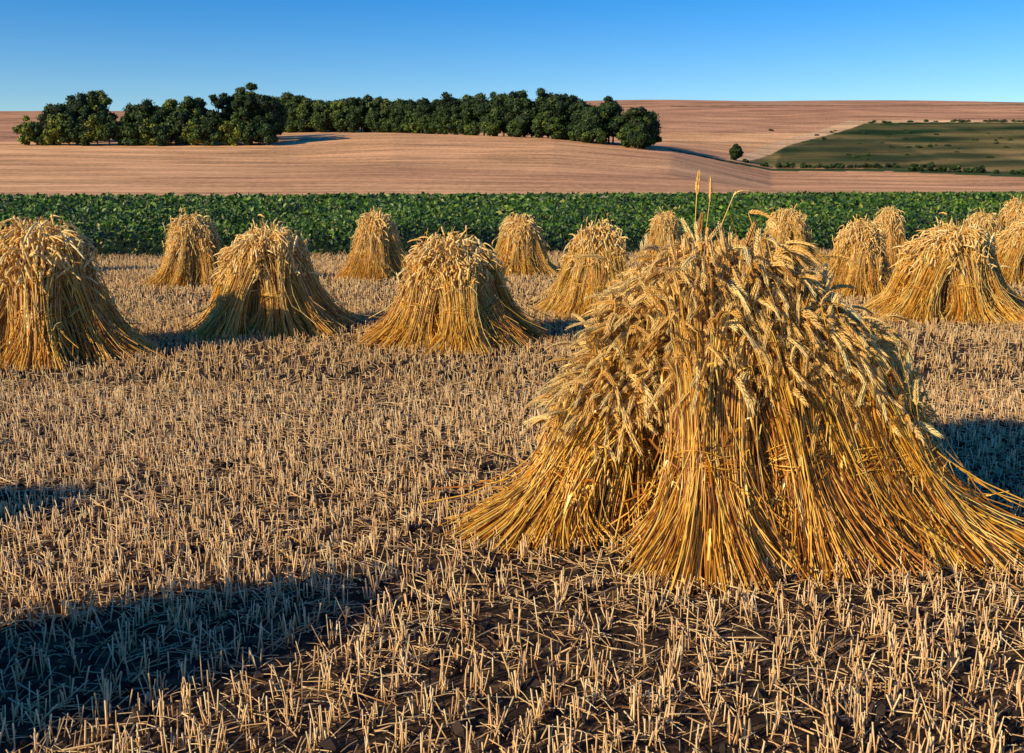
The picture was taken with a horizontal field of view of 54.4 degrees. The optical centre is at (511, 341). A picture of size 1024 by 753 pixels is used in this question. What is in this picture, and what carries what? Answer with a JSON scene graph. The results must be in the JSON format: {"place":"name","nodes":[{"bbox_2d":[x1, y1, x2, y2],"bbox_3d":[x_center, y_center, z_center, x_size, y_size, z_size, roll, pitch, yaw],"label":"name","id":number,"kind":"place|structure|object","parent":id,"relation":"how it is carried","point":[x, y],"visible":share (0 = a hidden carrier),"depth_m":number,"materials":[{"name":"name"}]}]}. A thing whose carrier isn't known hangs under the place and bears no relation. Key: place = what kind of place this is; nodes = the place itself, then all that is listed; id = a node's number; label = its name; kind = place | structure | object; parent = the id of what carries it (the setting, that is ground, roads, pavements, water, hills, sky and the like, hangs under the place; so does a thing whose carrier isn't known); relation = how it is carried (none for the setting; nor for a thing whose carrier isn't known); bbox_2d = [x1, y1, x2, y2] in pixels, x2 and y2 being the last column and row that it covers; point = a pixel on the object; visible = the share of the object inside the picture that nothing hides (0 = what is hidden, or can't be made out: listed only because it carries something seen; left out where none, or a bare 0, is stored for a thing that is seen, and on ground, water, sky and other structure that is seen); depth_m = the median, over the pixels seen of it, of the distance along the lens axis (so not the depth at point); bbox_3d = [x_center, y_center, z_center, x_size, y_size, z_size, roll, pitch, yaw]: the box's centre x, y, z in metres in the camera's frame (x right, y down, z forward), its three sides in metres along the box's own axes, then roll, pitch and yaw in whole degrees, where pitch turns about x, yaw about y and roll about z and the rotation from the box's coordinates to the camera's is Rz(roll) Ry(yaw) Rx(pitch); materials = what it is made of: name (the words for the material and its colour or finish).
{"place":"outdoors","nodes":[
{"label":"outdoors","id":0,"kind":"place"},
{"bbox_2d":[0,100,1023,752],"bbox_3d":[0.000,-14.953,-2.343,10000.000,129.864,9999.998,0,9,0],"label":"ground","id":1,"kind":"structure","parent":0,"point":[704,136],"depth_m":4.99,"materials":[{"name":"soil"}]},
{"bbox_2d":[28,219,59,231],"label":"wheat stook","id":2,"kind":"object","parent":1,"relation":"on","point":[49,223],"depth_m":18.19,"materials":[{"name":"plant"}]},
{"bbox_2d":[0,213,167,371],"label":"wheat stook","id":3,"kind":"object","parent":1,"relation":"on","point":[57,303],"visible":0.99,"depth_m":9.07,"materials":[{"name":"plant"}]},
{"bbox_2d":[12,82,288,145],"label":"tree copse","id":4,"kind":"object","parent":1,"relation":"on","point":[247,118],"visible":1,"depth_m":374.36,"materials":[{"name":"green plant"}]},
{"bbox_2d":[140,207,222,287],"bbox_3d":[-5.193,-1.565,16.254,1.562,1.271,1.715,2,9,14],"label":"wheat stook","id":5,"kind":"object","parent":1,"relation":"on","point":[193,246],"visible":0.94,"depth_m":15.96,"materials":[{"name":"plant"}]},
{"bbox_2d":[167,214,367,343],"bbox_3d":[-2.676,-0.769,11.101,2.037,1.288,2.025,-1,9,-4],"label":"wheat stook","id":6,"kind":"object","parent":1,"relation":"on","point":[268,283],"visible":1,"depth_m":10.74,"materials":[{"name":"plant"}]},
{"bbox_2d":[333,206,409,281],"bbox_3d":[-2.367,-1.726,17.334,1.586,1.250,1.590,-3,9,-18],"label":"wheat stook","id":7,"kind":"object","parent":1,"relation":"on","point":[376,251],"visible":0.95,"depth_m":17.08,"materials":[{"name":"plant"}]},
{"bbox_2d":[345,225,558,358],"bbox_3d":[-0.682,-0.599,10.313,2.093,1.194,2.095,-8,12,-42],"label":"wheat stook","id":8,"kind":"object","parent":1,"relation":"on","point":[455,290],"visible":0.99,"depth_m":9.96,"materials":[{"name":"plant"}]},
{"bbox_2d":[89,247,832,261],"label":"dry grass verge","id":9,"kind":"structure","parent":1,"relation":"on","point":[131,257],"depth_m":21.66,"materials":[{"name":"plant"}]},
{"bbox_2d":[271,88,661,148],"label":"tree belt","id":10,"kind":"object","parent":1,"relation":"on","point":[565,116],"visible":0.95,"depth_m":418.15,"materials":[{"name":"green plant"}]},
{"bbox_2d":[0,251,1023,752],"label":"stubble","id":11,"kind":"object","parent":1,"relation":"on","point":[360,545],"visible":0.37,"depth_m":4.28,"materials":[{"name":"beige plant"}]},
{"bbox_2d":[0,190,1023,255],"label":"crop plants","id":12,"kind":"object","parent":1,"relation":"on","point":[314,214],"visible":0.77,"depth_m":36.03,"materials":[{"name":"green plant"}]},
{"bbox_2d":[0,358,1023,752],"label":"soil clods","id":13,"kind":"object","parent":1,"relation":"on","point":[458,730],"visible":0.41,"depth_m":4.05,"materials":[{"name":"brown soil"}]},
{"bbox_2d":[493,212,560,276],"bbox_3d":[0.209,-1.793,18.133,1.570,1.141,1.617,-2,9,-14],"label":"wheat stook","id":14,"kind":"object","parent":1,"relation":"on","point":[520,243],"visible":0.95,"depth_m":17.84,"materials":[{"name":"plant"}]},
{"bbox_2d":[527,213,633,320],"bbox_3d":[1.079,-0.967,12.436,1.608,1.265,1.764,-3,10,-21],"label":"wheat stook","id":15,"kind":"object","parent":1,"relation":"on","point":[576,282],"visible":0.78,"depth_m":12.19,"materials":[{"name":"plant"}]},
{"bbox_2d":[637,207,682,262],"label":"wheat stook","id":16,"kind":"object","parent":1,"relation":"on","point":[663,224],"visible":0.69,"depth_m":20.68,"materials":[{"name":"plant"}]},
{"bbox_2d":[423,169,1023,603],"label":"wheat stook","id":17,"kind":"object","parent":1,"relation":"on","point":[741,407],"visible":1,"depth_m":4.31,"materials":[{"name":"plant"}]},
{"bbox_2d":[729,143,743,160],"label":"tree","id":18,"kind":"object","parent":1,"relation":"on","point":[735,151],"visible":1,"depth_m":416.83,"materials":[{"name":"green plant"}]},
{"bbox_2d":[761,204,829,263],"bbox_3d":[5.706,-2.251,20.709,1.831,1.250,1.646,-2,9,-11],"label":"wheat stook","id":19,"kind":"object","parent":1,"relation":"on","point":[791,223],"visible":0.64,"depth_m":20.41,"materials":[{"name":"plant"}]},
{"bbox_2d":[815,214,893,298],"bbox_3d":[5.194,-1.299,14.784,1.495,1.194,1.548,-8,12,-40],"label":"wheat stook","id":20,"kind":"object","parent":1,"relation":"on","point":[862,242],"visible":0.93,"depth_m":14.49,"materials":[{"name":"plant"}]},
{"bbox_2d":[742,119,1023,174],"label":"hedge","id":21,"kind":"object","parent":1,"relation":"on","point":[930,166],"visible":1,"depth_m":413.14,"materials":[{"name":"green plant"}]},
{"bbox_2d":[872,205,907,271],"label":"wheat stook","id":22,"kind":"object","parent":1,"relation":"on","point":[890,220],"visible":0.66,"depth_m":18.81,"materials":[{"name":"plant"}]},
{"bbox_2d":[858,212,1023,325],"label":"wheat stook","id":23,"kind":"object","parent":1,"relation":"on","point":[953,271],"visible":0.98,"depth_m":11.88,"materials":[{"name":"plant"}]},
{"bbox_2d":[965,207,1004,249],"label":"wheat stook","id":24,"kind":"object","parent":1,"relation":"on","point":[991,223],"visible":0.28,"depth_m":19.88,"materials":[{"name":"plant"}]},
{"bbox_2d":[994,210,1023,286],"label":"wheat stook","id":25,"kind":"object","parent":1,"relation":"on","point":[1010,253],"visible":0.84,"depth_m":16.15,"materials":[{"name":"plant"}]},
{"bbox_2d":[995,194,1023,230],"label":"wheat stook","id":26,"kind":"object","parent":1,"relation":"on","point":[1013,208],"visible":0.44,"depth_m":20.14,"materials":[{"name":"plant"}]},
{"bbox_2d":[0,0,1023,111],"label":"sky","id":27,"kind":"structure","parent":0,"point":[132,51],"materials":[{"name":"blue"}]}
]}

